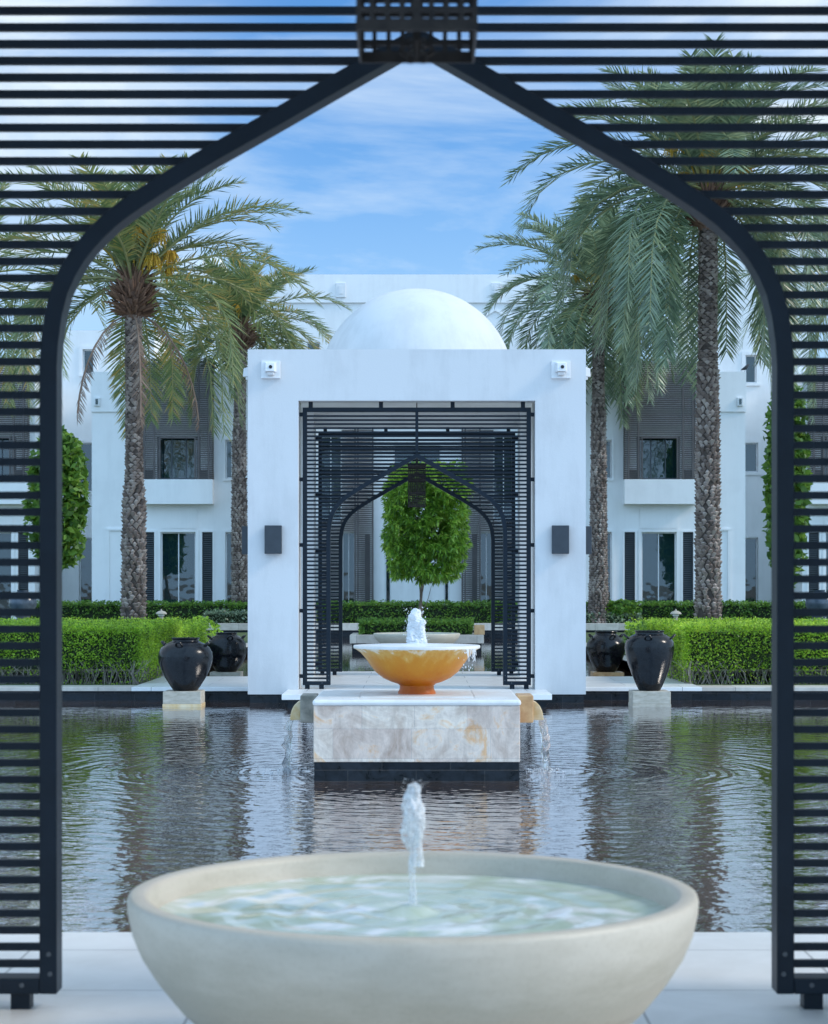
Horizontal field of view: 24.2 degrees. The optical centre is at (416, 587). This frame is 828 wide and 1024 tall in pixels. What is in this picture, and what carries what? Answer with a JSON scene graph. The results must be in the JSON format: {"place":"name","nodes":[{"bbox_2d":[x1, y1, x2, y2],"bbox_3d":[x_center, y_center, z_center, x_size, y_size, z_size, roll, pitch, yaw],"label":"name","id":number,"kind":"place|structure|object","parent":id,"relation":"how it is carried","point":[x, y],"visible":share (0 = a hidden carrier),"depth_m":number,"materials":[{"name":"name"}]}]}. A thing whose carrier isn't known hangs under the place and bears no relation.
{"place":"outdoors","nodes":[
{"label":"outdoors","id":0,"kind":"place"},
{"bbox_2d":[9,590,36,619],"bbox_3d":[-11.822,0.785,58.000,0.840,1.430,0.840,0,0,0],"label":"garden jar","id":1,"kind":"object","parent":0,"point":[22,603],"visible":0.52,"depth_m":57.68,"materials":[{"name":"grey ceramic"}]},
{"bbox_2d":[0,632,247,684],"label":"garden ground","id":2,"kind":"structure","parent":0,"point":[240,634],"depth_m":32.81,"materials":[{"name":"soil"}]},
{"bbox_2d":[0,182,109,424],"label":"date palm","id":3,"kind":"object","parent":2,"relation":"on","point":[37,220],"visible":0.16,"depth_m":50.33,"materials":[{"name":"green plant"}]},
{"bbox_2d":[21,424,91,570],"bbox_3d":[-10.454,-1.632,56.018,2.018,6.269,1.980,0,0,-13],"label":"broadleaf tree","id":4,"kind":"object","parent":2,"relation":"on","point":[75,505],"visible":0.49,"depth_m":55.60,"materials":[{"name":"green plant"}]},
{"bbox_2d":[0,616,181,684],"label":"clipped hedge","id":5,"kind":"object","parent":2,"relation":"on","point":[123,645],"visible":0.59,"depth_m":30.20,"materials":[{"name":"green plant"}]},
{"bbox_2d":[0,151,321,618],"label":"date palm","id":6,"kind":"object","parent":2,"relation":"on","point":[133,292],"visible":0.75,"depth_m":40.06,"materials":[{"name":"green plant"}]},
{"bbox_2d":[156,609,166,618],"bbox_3d":[-6.080,1.005,46.000,0.270,0.990,0.270,0,0,0],"label":"garden lamp","id":7,"kind":"object","parent":2,"relation":"on","point":[161,613],"visible":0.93,"depth_m":45.93,"materials":[{"name":"stone"}]},
{"bbox_2d":[151,615,208,642],"bbox_3d":[-5.168,1.087,40.993,0.956,0.932,6.086,0,0,0],"label":"shrub","id":8,"kind":"object","parent":2,"relation":"on","point":[193,628],"visible":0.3,"depth_m":42.03,"materials":[{"name":"green plant"}]},
{"bbox_2d":[152,643,247,676],"bbox_3d":[-4.451,1.743,48.781,0.298,0.494,32.238,0,0,0],"label":"pool coping","id":9,"kind":"object","parent":2,"relation":"on","point":[211,665],"visible":0.07,"depth_m":48.82,"materials":[{"name":"stone"}]},
{"bbox_2d":[190,615,222,641],"bbox_3d":[-5.015,1.075,45.190,1.013,0.857,0.859,0,0,0],"label":"variegated shrub","id":10,"kind":"object","parent":2,"relation":"on","point":[214,626],"visible":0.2,"depth_m":45.13,"materials":[{"name":"green plant"}]},
{"bbox_2d":[0,638,827,931],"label":"pool water","id":11,"kind":"structure","parent":0,"point":[679,790],"depth_m":15.43,"materials":[{"name":"liquid"}]},
{"bbox_2d":[162,690,204,706],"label":"vase plinth","id":12,"kind":"structure","parent":11,"relation":"in","point":[171,698],"depth_m":27.51,"materials":[{"name":"stone"}]},
{"bbox_2d":[158,637,212,690],"bbox_3d":[-3.325,1.100,27.780,0.784,0.760,0.784,0,0,19],"label":"glazed vase","id":13,"kind":"object","parent":12,"relation":"on","point":[185,663],"visible":1,"depth_m":27.52,"materials":[{"name":"black ceramic"}]},
{"bbox_2d":[132,691,249,699],"bbox_3d":[-3.393,1.780,30.880,1.814,0.440,3.440,0,0,0],"label":"terrace base","id":14,"kind":"object","parent":11,"relation":"in","point":[209,695],"visible":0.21,"depth_m":29.16,"materials":[{"name":"black stone"}]},
{"bbox_2d":[131,676,247,690],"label":"terrace","id":15,"kind":"structure","parent":14,"relation":"on","point":[224,683],"depth_m":29.90,"materials":[{"name":"stone"}]},
{"bbox_2d":[210,671,242,675],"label":"vase plinth","id":16,"kind":"structure","parent":11,"relation":"in","point":[216,673],"depth_m":33.70,"materials":[{"name":"stone"}]},
{"bbox_2d":[207,632,246,671],"bbox_3d":[-3.345,1.135,33.970,0.704,0.690,0.704,0,0,-10],"label":"glazed vase","id":17,"kind":"object","parent":16,"relation":"on","point":[228,649],"visible":0.96,"depth_m":33.71,"materials":[{"name":"black ceramic"}]},
{"bbox_2d":[263,767,308,773],"bbox_3d":[-1.207,1.675,17.801,0.411,0.059,0.435,0,0,0],"label":"splash","id":18,"kind":"object","parent":11,"relation":"on","point":[287,771],"visible":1,"depth_m":17.83,"materials":[{"name":"white liquid"}]},
{"bbox_2d":[206,630,625,637],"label":"planter base","id":19,"kind":"object","parent":11,"relation":"in","point":[346,633],"depth_m":65.05,"materials":[{"name":"black stone"}]},
{"bbox_2d":[206,623,629,629],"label":"planter wall","id":20,"kind":"structure","parent":19,"relation":"on","point":[354,626],"depth_m":65.00,"materials":[{"name":"stone"}]},
{"bbox_2d":[605,598,642,618],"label":"leafy shrub","id":21,"kind":"object","parent":20,"relation":"on","point":[617,605],"visible":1,"depth_m":65.37,"materials":[{"name":"green plant"}]},
{"bbox_2d":[242,288,591,702],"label":"garden pavilion","id":22,"kind":"structure","parent":11,"relation":"in","point":[420,347],"depth_m":28.40,"materials":[{"name":"white paint"}]},
{"bbox_2d":[408,403,425,509],"bbox_3d":[0.000,-2.098,30.900,0.296,1.704,0.296,0,0,0],"label":"hanging lantern","id":23,"kind":"object","parent":22,"relation":"hanging from","point":[414,476],"visible":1,"depth_m":30.76,"materials":[{"name":"brown metal"}]},
{"bbox_2d":[290,689,543,780],"bbox_3d":[0.000,1.489,17.840,2.321,1.022,1.820,0,0,0],"label":"fountain pedestal","id":24,"kind":"object","parent":11,"relation":"in","point":[394,735],"visible":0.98,"depth_m":16.94,"materials":[{"name":"stone"}]},
{"bbox_2d":[281,718,298,771],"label":"falling water","id":25,"kind":"structure","parent":24,"relation":"attached to","point":[286,745],"depth_m":17.79,"materials":[{"name":"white liquid"}]},
{"bbox_2d":[353,607,479,694],"bbox_3d":[0.000,0.577,17.840,1.172,0.802,1.172,0,0,0],"label":"fountain bowl","id":26,"kind":"object","parent":24,"relation":"on","point":[416,664],"visible":1,"depth_m":17.53,"materials":[{"name":"orange stone"}]},
{"bbox_2d":[538,718,551,771],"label":"falling water","id":27,"kind":"structure","parent":24,"relation":"attached to","point":[545,739],"depth_m":17.79,"materials":[{"name":"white liquid"}]},
{"bbox_2d":[350,633,483,651],"bbox_3d":[0.000,1.630,52.600,3.560,0.740,2.600,0,0,0],"label":"planter","id":28,"kind":"object","parent":11,"relation":"in","point":[356,639],"visible":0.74,"depth_m":51.30,"materials":[{"name":"stone"}]},
{"bbox_2d":[358,616,474,634],"bbox_3d":[-0.026,1.050,52.548,3.164,0.553,1.827,0,0,0],"label":"box hedge","id":29,"kind":"object","parent":28,"relation":"in","point":[373,625],"visible":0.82,"depth_m":51.80,"materials":[{"name":"green plant"}]},
{"bbox_2d":[379,461,473,616],"bbox_3d":[0.282,-1.166,52.583,2.652,4.935,2.650,0,0,0],"label":"clipped tree","id":30,"kind":"object","parent":28,"relation":"on","point":[416,549],"visible":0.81,"depth_m":51.81,"materials":[{"name":"green plant"}]},
{"bbox_2d":[288,700,545,707],"bbox_3d":[0.000,1.790,27.784,3.640,0.420,1.068,0,0,0],"label":"walkway base","id":31,"kind":"object","parent":11,"relation":"in","point":[292,703],"visible":0.14,"depth_m":27.25,"materials":[{"name":"black stone"}]},
{"bbox_2d":[282,690,551,699],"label":"walkway","id":32,"kind":"structure","parent":31,"relation":"on","point":[297,694],"depth_m":27.36,"materials":[{"name":"stone"}]},
{"bbox_2d":[528,767,570,773],"bbox_3d":[1.165,1.678,17.827,0.378,0.054,0.465,0,0,-41],"label":"splash","id":33,"kind":"object","parent":11,"relation":"on","point":[545,770],"visible":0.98,"depth_m":17.80,"materials":[{"name":"white liquid"}]},
{"bbox_2d":[590,671,623,675],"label":"vase plinth","id":34,"kind":"structure","parent":11,"relation":"in","point":[615,673],"depth_m":33.70,"materials":[{"name":"beige stone"}]},
{"bbox_2d":[586,631,624,671],"bbox_3d":[3.325,1.123,33.970,0.690,0.715,0.690,0,0,-10],"label":"glazed vase","id":35,"kind":"object","parent":34,"relation":"on","point":[605,651],"visible":0.96,"depth_m":33.73,"materials":[{"name":"black ceramic"}]},
{"bbox_2d":[584,691,701,699],"bbox_3d":[3.393,1.780,30.880,1.814,0.440,3.440,0,0,0],"label":"terrace base","id":36,"kind":"object","parent":11,"relation":"in","point":[624,695],"visible":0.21,"depth_m":29.16,"materials":[{"name":"black stone"}]},
{"bbox_2d":[586,676,701,690],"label":"terrace","id":37,"kind":"structure","parent":36,"relation":"on","point":[610,683],"depth_m":29.90,"materials":[{"name":"stone"}]},
{"bbox_2d":[628,690,670,706],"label":"vase plinth","id":38,"kind":"structure","parent":11,"relation":"in","point":[660,698],"depth_m":27.51,"materials":[{"name":"stone"}]},
{"bbox_2d":[623,630,675,690],"bbox_3d":[3.345,1.048,27.780,0.709,0.864,0.709,0,0,39],"label":"glazed vase","id":39,"kind":"object","parent":38,"relation":"on","point":[649,654],"visible":1,"depth_m":27.54,"materials":[{"name":"black ceramic"}]},
{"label":"walkway base","id":40,"kind":"structure","parent":11,"relation":"in","visible":0},
{"bbox_2d":[316,671,517,673],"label":"walkway","id":41,"kind":"structure","parent":40,"relation":"on","point":[374,672],"depth_m":34.13,"materials":[{"name":"stone"}]},
{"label":"walkway base","id":42,"kind":"structure","parent":11,"relation":"in","visible":0},
{"bbox_2d":[0,932,827,995],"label":"walkway","id":43,"kind":"structure","parent":42,"relation":"on","point":[711,964],"depth_m":7.67,"materials":[{"name":"stone"}]},
{"bbox_2d":[0,996,827,1023],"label":"floor","id":44,"kind":"structure","parent":0,"point":[658,1010],"depth_m":6.84,"materials":[{"name":"stone"}]},
{"bbox_2d":[127,780,698,1023],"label":"fountain bowl","id":45,"kind":"object","parent":44,"relation":"on","point":[415,936],"visible":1,"depth_m":5.29,"materials":[{"name":"beige stone"}]},
{"bbox_2d":[0,4,827,1009],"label":"lattice screen","id":46,"kind":"object","parent":44,"relation":"on","point":[110,224],"visible":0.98,"depth_m":6.89,"materials":[{"name":"black metal"}]},
{"bbox_2d":[0,0,827,358],"label":"sky","id":47,"kind":"structure","parent":0,"point":[402,173],"materials":[{"name":"blue"}]},
{"bbox_2d":[299,674,534,689],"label":"floor","id":48,"kind":"structure","parent":0,"point":[378,681],"depth_m":30.53,"materials":[{"name":"stone"}]},
{"bbox_2d":[315,429,517,674],"bbox_3d":[0.000,-0.624,33.144,3.480,4.247,0.113,0,0,0],"label":"lattice screen","id":49,"kind":"object","parent":48,"relation":"on","point":[463,500],"visible":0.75,"depth_m":33.13,"materials":[{"name":"metal"}]},
{"bbox_2d":[299,402,534,688],"bbox_3d":[0.000,-0.624,28.604,3.480,4.247,0.113,0,0,0],"label":"lattice screen","id":50,"kind":"object","parent":48,"relation":"on","point":[499,509],"visible":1,"depth_m":28.59,"materials":[{"name":"metal"}]},
{"bbox_2d":[374,632,459,643],"bbox_3d":[0.000,1.440,50.000,2.240,0.520,2.240,0,0,0],"label":"fountain bowl","id":51,"kind":"object","parent":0,"point":[431,637],"visible":0.48,"depth_m":49.21,"materials":[{"name":"beige stone"}]},
{"bbox_2d":[474,625,484,634],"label":"stone block","id":52,"kind":"structure","parent":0,"point":[479,629],"depth_m":51.66,"materials":[{"name":"beige stone"}]},
{"bbox_2d":[586,632,827,684],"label":"garden ground","id":53,"kind":"structure","parent":0,"point":[713,672],"depth_m":33.18,"materials":[{"name":"soil"}]},
{"bbox_2d":[586,643,678,674],"bbox_3d":[4.451,1.743,48.781,0.298,0.494,32.238,0,0,0],"label":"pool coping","id":54,"kind":"object","parent":53,"relation":"on","point":[625,663],"visible":0.07,"depth_m":40.23,"materials":[{"name":"stone"}]},
{"bbox_2d":[623,621,646,641],"bbox_3d":[4.320,1.051,36.904,0.869,0.824,0.731,0,0,0],"label":"leafy shrub","id":55,"kind":"object","parent":53,"relation":"on","point":[637,627],"visible":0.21,"depth_m":36.88,"materials":[{"name":"green plant"}]},
{"bbox_2d":[624,617,677,634],"bbox_3d":[5.169,1.097,41.003,0.960,0.923,6.112,0,0,0],"label":"leafy shrub","id":56,"kind":"object","parent":53,"relation":"on","point":[627,623],"visible":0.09,"depth_m":42.94,"materials":[{"name":"green plant"}]},
{"bbox_2d":[499,32,827,620],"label":"date palm","id":57,"kind":"object","parent":53,"relation":"on","point":[635,272],"visible":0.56,"depth_m":39.95,"materials":[{"name":"green plant"}]},
{"bbox_2d":[670,609,680,619],"bbox_3d":[6.164,1.005,46.000,0.270,0.990,0.270,0,0,0],"label":"garden lamp","id":58,"kind":"object","parent":53,"relation":"on","point":[675,613],"visible":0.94,"depth_m":45.93,"materials":[{"name":"white stone"}]},
{"bbox_2d":[646,616,827,683],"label":"clipped hedge","id":59,"kind":"object","parent":53,"relation":"on","point":[708,644],"visible":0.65,"depth_m":30.20,"materials":[{"name":"green plant"}]},
{"bbox_2d":[719,168,827,424],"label":"date palm","id":60,"kind":"object","parent":53,"relation":"on","point":[813,352],"visible":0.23,"depth_m":50.95,"materials":[{"name":"green plant"}]},
{"bbox_2d":[761,383,813,587],"bbox_3d":[10.729,-2.384,55.992,1.492,7.773,1.970,0,0,0],"label":"broadleaf tree","id":61,"kind":"object","parent":53,"relation":"on","point":[801,487],"visible":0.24,"depth_m":55.69,"materials":[{"name":"green plant"}]},
{"bbox_2d":[805,590,827,620],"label":"garden jar","id":62,"kind":"object","parent":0,"point":[816,603],"visible":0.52,"depth_m":57.67,"materials":[{"name":"grey ceramic"}]},
{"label":"planter soil","id":63,"kind":"structure","parent":0,"visible":0},
{"bbox_2d":[0,366,38,619],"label":"hotel wing","id":64,"kind":"structure","parent":63,"relation":"on","point":[14,520],"depth_m":67.98,"materials":[{"name":"white paint"}]},
{"bbox_2d":[0,533,10,619],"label":"window","id":65,"kind":"structure","parent":64,"relation":"in","point":[4,537],"depth_m":68.16,"materials":[{"name":"grey glass"}]},
{"bbox_2d":[0,437,15,474],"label":"window","id":66,"kind":"structure","parent":64,"relation":"in","point":[4,453],"depth_m":68.06,"materials":[{"name":"clear glass"}]},
{"bbox_2d":[28,330,168,604],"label":"link building","id":67,"kind":"structure","parent":63,"relation":"on","point":[76,582],"depth_m":71.50,"materials":[{"name":"white paint"}]},
{"bbox_2d":[80,538,91,604],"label":"window","id":68,"kind":"structure","parent":67,"relation":"in","point":[85,563],"depth_m":71.66,"materials":[{"name":"grey glass"}]},
{"bbox_2d":[81,443,91,491],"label":"window","id":69,"kind":"structure","parent":67,"relation":"in","point":[87,447],"depth_m":71.66,"materials":[{"name":"grey glass"}]},
{"bbox_2d":[83,350,93,373],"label":"window","id":70,"kind":"structure","parent":67,"relation":"in","point":[86,353],"depth_m":71.66,"materials":[{"name":"grey glass"}]},
{"bbox_2d":[91,358,247,604],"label":"hotel wing","id":71,"kind":"structure","parent":63,"relation":"on","point":[187,474],"depth_m":68.00,"materials":[{"name":"white paint"}]},
{"bbox_2d":[161,532,195,602],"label":"window","id":72,"kind":"structure","parent":71,"relation":"in","point":[178,549],"depth_m":68.16,"materials":[{"name":"glass"}]},
{"bbox_2d":[157,437,200,478],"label":"window","id":73,"kind":"structure","parent":71,"relation":"in","point":[177,454],"depth_m":68.06,"materials":[{"name":"clear glass"}]},
{"bbox_2d":[226,532,231,604],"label":"window","id":74,"kind":"structure","parent":71,"relation":"in","point":[228,534],"depth_m":68.18,"materials":[{"name":"grey glass"}]},
{"bbox_2d":[226,440,231,478],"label":"window","id":75,"kind":"structure","parent":71,"relation":"in","point":[228,443],"depth_m":68.16,"materials":[{"name":"glass"}]},
{"bbox_2d":[144,244,351,605],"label":"date palm","id":76,"kind":"object","parent":63,"relation":"on","point":[239,517],"visible":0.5,"depth_m":66.67,"materials":[{"name":"green plant"}]},
{"bbox_2d":[203,608,317,622],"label":"hedge","id":77,"kind":"object","parent":63,"relation":"on","point":[215,616],"visible":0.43,"depth_m":65.35,"materials":[{"name":"green plant"}]},
{"bbox_2d":[175,274,620,371],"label":"hotel main block","id":78,"kind":"structure","parent":63,"relation":"on","point":[354,292],"depth_m":83.90,"materials":[{"name":"white paint"}]},
{"bbox_2d":[158,257,226,303],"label":"rooftop tower","id":79,"kind":"structure","parent":78,"relation":"on","point":[198,263],"depth_m":88.00,"materials":[{"name":"white paint"}]},
{"bbox_2d":[307,343,319,348],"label":"window","id":80,"kind":"structure","parent":78,"relation":"in","point":[308,344],"depth_m":84.15,"materials":[{"name":"grey glass"}]},
{"bbox_2d":[316,429,517,604],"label":"hotel","id":81,"kind":"structure","parent":63,"relation":"on","point":[365,574],"depth_m":70.00,"materials":[{"name":"white concrete"}]},
{"bbox_2d":[322,437,341,518],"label":"window","id":82,"kind":"structure","parent":81,"relation":"in","point":[322,437],"depth_m":70.14,"materials":[{"name":"white plastic"}]},
{"bbox_2d":[343,532,353,602],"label":"window","id":83,"kind":"structure","parent":81,"relation":"in","point":[348,537],"depth_m":70.14,"materials":[{"name":"glass"}]},
{"bbox_2d":[385,553,390,601],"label":"window","id":84,"kind":"structure","parent":81,"relation":"in","point":[387,580],"depth_m":70.14,"materials":[{"name":"white glass"}]},
{"bbox_2d":[393,445,440,483],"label":"window","id":85,"kind":"structure","parent":81,"relation":"in","point":[393,445],"depth_m":70.14,"materials":[{"name":"grey glass"}]},
{"bbox_2d":[444,581,448,602],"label":"window","id":86,"kind":"structure","parent":81,"relation":"in","point":[446,586],"depth_m":70.14,"materials":[{"name":"white glass"}]},
{"bbox_2d":[481,532,490,604],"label":"window","id":87,"kind":"structure","parent":81,"relation":"in","point":[485,536],"depth_m":70.14,"materials":[{"name":"white glass"}]},
{"bbox_2d":[493,437,510,518],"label":"window","id":88,"kind":"structure","parent":81,"relation":"in","point":[493,437],"depth_m":70.14,"materials":[{"name":"white glass"}]},
{"bbox_2d":[29,599,811,622],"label":"boundary hedge","id":89,"kind":"object","parent":63,"relation":"on","point":[353,612],"visible":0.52,"depth_m":66.02,"materials":[{"name":"green plant"}]},
{"bbox_2d":[516,612,641,622],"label":"hedge","id":90,"kind":"object","parent":63,"relation":"on","point":[624,619],"visible":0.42,"depth_m":65.33,"materials":[{"name":"green plant"}]},
{"bbox_2d":[470,196,697,622],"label":"date palm","id":91,"kind":"object","parent":63,"relation":"on","point":[578,338],"visible":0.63,"depth_m":65.35,"materials":[{"name":"green plant"}]},
{"bbox_2d":[586,359,745,603],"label":"hotel wing","id":92,"kind":"structure","parent":63,"relation":"on","point":[651,493],"depth_m":68.00,"materials":[{"name":"white paint"}]},
{"bbox_2d":[606,440,610,478],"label":"window","id":93,"kind":"structure","parent":92,"relation":"in","point":[608,447],"depth_m":68.16,"materials":[{"name":"white glass"}]},
{"bbox_2d":[607,532,610,601],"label":"window","id":94,"kind":"structure","parent":92,"relation":"in","point":[609,533],"depth_m":68.18,"materials":[{"name":"white plastic"}]},
{"bbox_2d":[641,532,675,602],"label":"window","id":95,"kind":"structure","parent":92,"relation":"in","point":[658,549],"depth_m":68.16,"materials":[{"name":"glass"}]},
{"bbox_2d":[639,437,679,478],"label":"window","id":96,"kind":"structure","parent":92,"relation":"in","point":[659,454],"depth_m":68.06,"materials":[{"name":"clear glass"}]},
{"bbox_2d":[666,260,808,602],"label":"link building","id":97,"kind":"structure","parent":63,"relation":"on","point":[757,560],"depth_m":71.50,"materials":[{"name":"white paint"}]},
{"bbox_2d":[745,443,756,471],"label":"window","id":98,"kind":"structure","parent":97,"relation":"in","point":[750,448],"depth_m":71.66,"materials":[{"name":"white glass"}]},
{"bbox_2d":[745,538,756,602],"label":"window","id":99,"kind":"structure","parent":97,"relation":"in","point":[750,543],"depth_m":71.66,"materials":[{"name":"white glass"}]},
{"bbox_2d":[746,355,755,382],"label":"window","id":100,"kind":"structure","parent":97,"relation":"in","point":[750,371],"depth_m":71.66,"materials":[{"name":"white glass"}]},
{"bbox_2d":[794,366,827,618],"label":"hotel wing","id":101,"kind":"structure","parent":63,"relation":"on","point":[817,520],"depth_m":67.98,"materials":[{"name":"white paint"}]},
{"bbox_2d":[821,437,826,473],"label":"window","id":102,"kind":"structure","parent":101,"relation":"in","point":[821,437],"depth_m":68.06,"materials":[{"name":"clear glass"}]},
{"bbox_2d":[826,533,827,618],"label":"window","id":103,"kind":"structure","parent":101,"relation":"in","point":[826,533],"depth_m":68.16,"materials":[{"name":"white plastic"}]},
{"bbox_3d":[0.000,-1.380,4.625,4.968,6.760,4.950,0,0,0],"label":"garden pavilion","id":104,"kind":"object","parent":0,"visible":0},
{"bbox_2d":[356,0,477,63],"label":"hanging lantern","id":105,"kind":"object","parent":104,"relation":"hanging from","point":[416,22],"visible":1,"depth_m":4.60,"materials":[{"name":"brown metal"}]},
{"label":"ground","id":106,"kind":"structure","parent":0,"visible":0},
{"bbox_2d":[0,691,131,699],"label":"pool edge wall","id":107,"kind":"structure","parent":106,"relation":"on","point":[96,695],"depth_m":29.16,"materials":[{"name":"black stone"}]},
{"bbox_2d":[0,685,135,690],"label":"pool coping","id":108,"kind":"object","parent":107,"relation":"on","point":[69,687],"visible":0.69,"depth_m":29.10,"materials":[{"name":"stone"}]},
{"bbox_2d":[702,691,827,699],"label":"pool edge wall","id":109,"kind":"structure","parent":106,"relation":"on","point":[736,695],"depth_m":29.16,"materials":[{"name":"black stone"}]},
{"bbox_2d":[697,685,827,690],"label":"pool coping","id":110,"kind":"object","parent":109,"relation":"on","point":[760,687],"visible":0.69,"depth_m":29.10,"materials":[{"name":"stone"}]}
]}

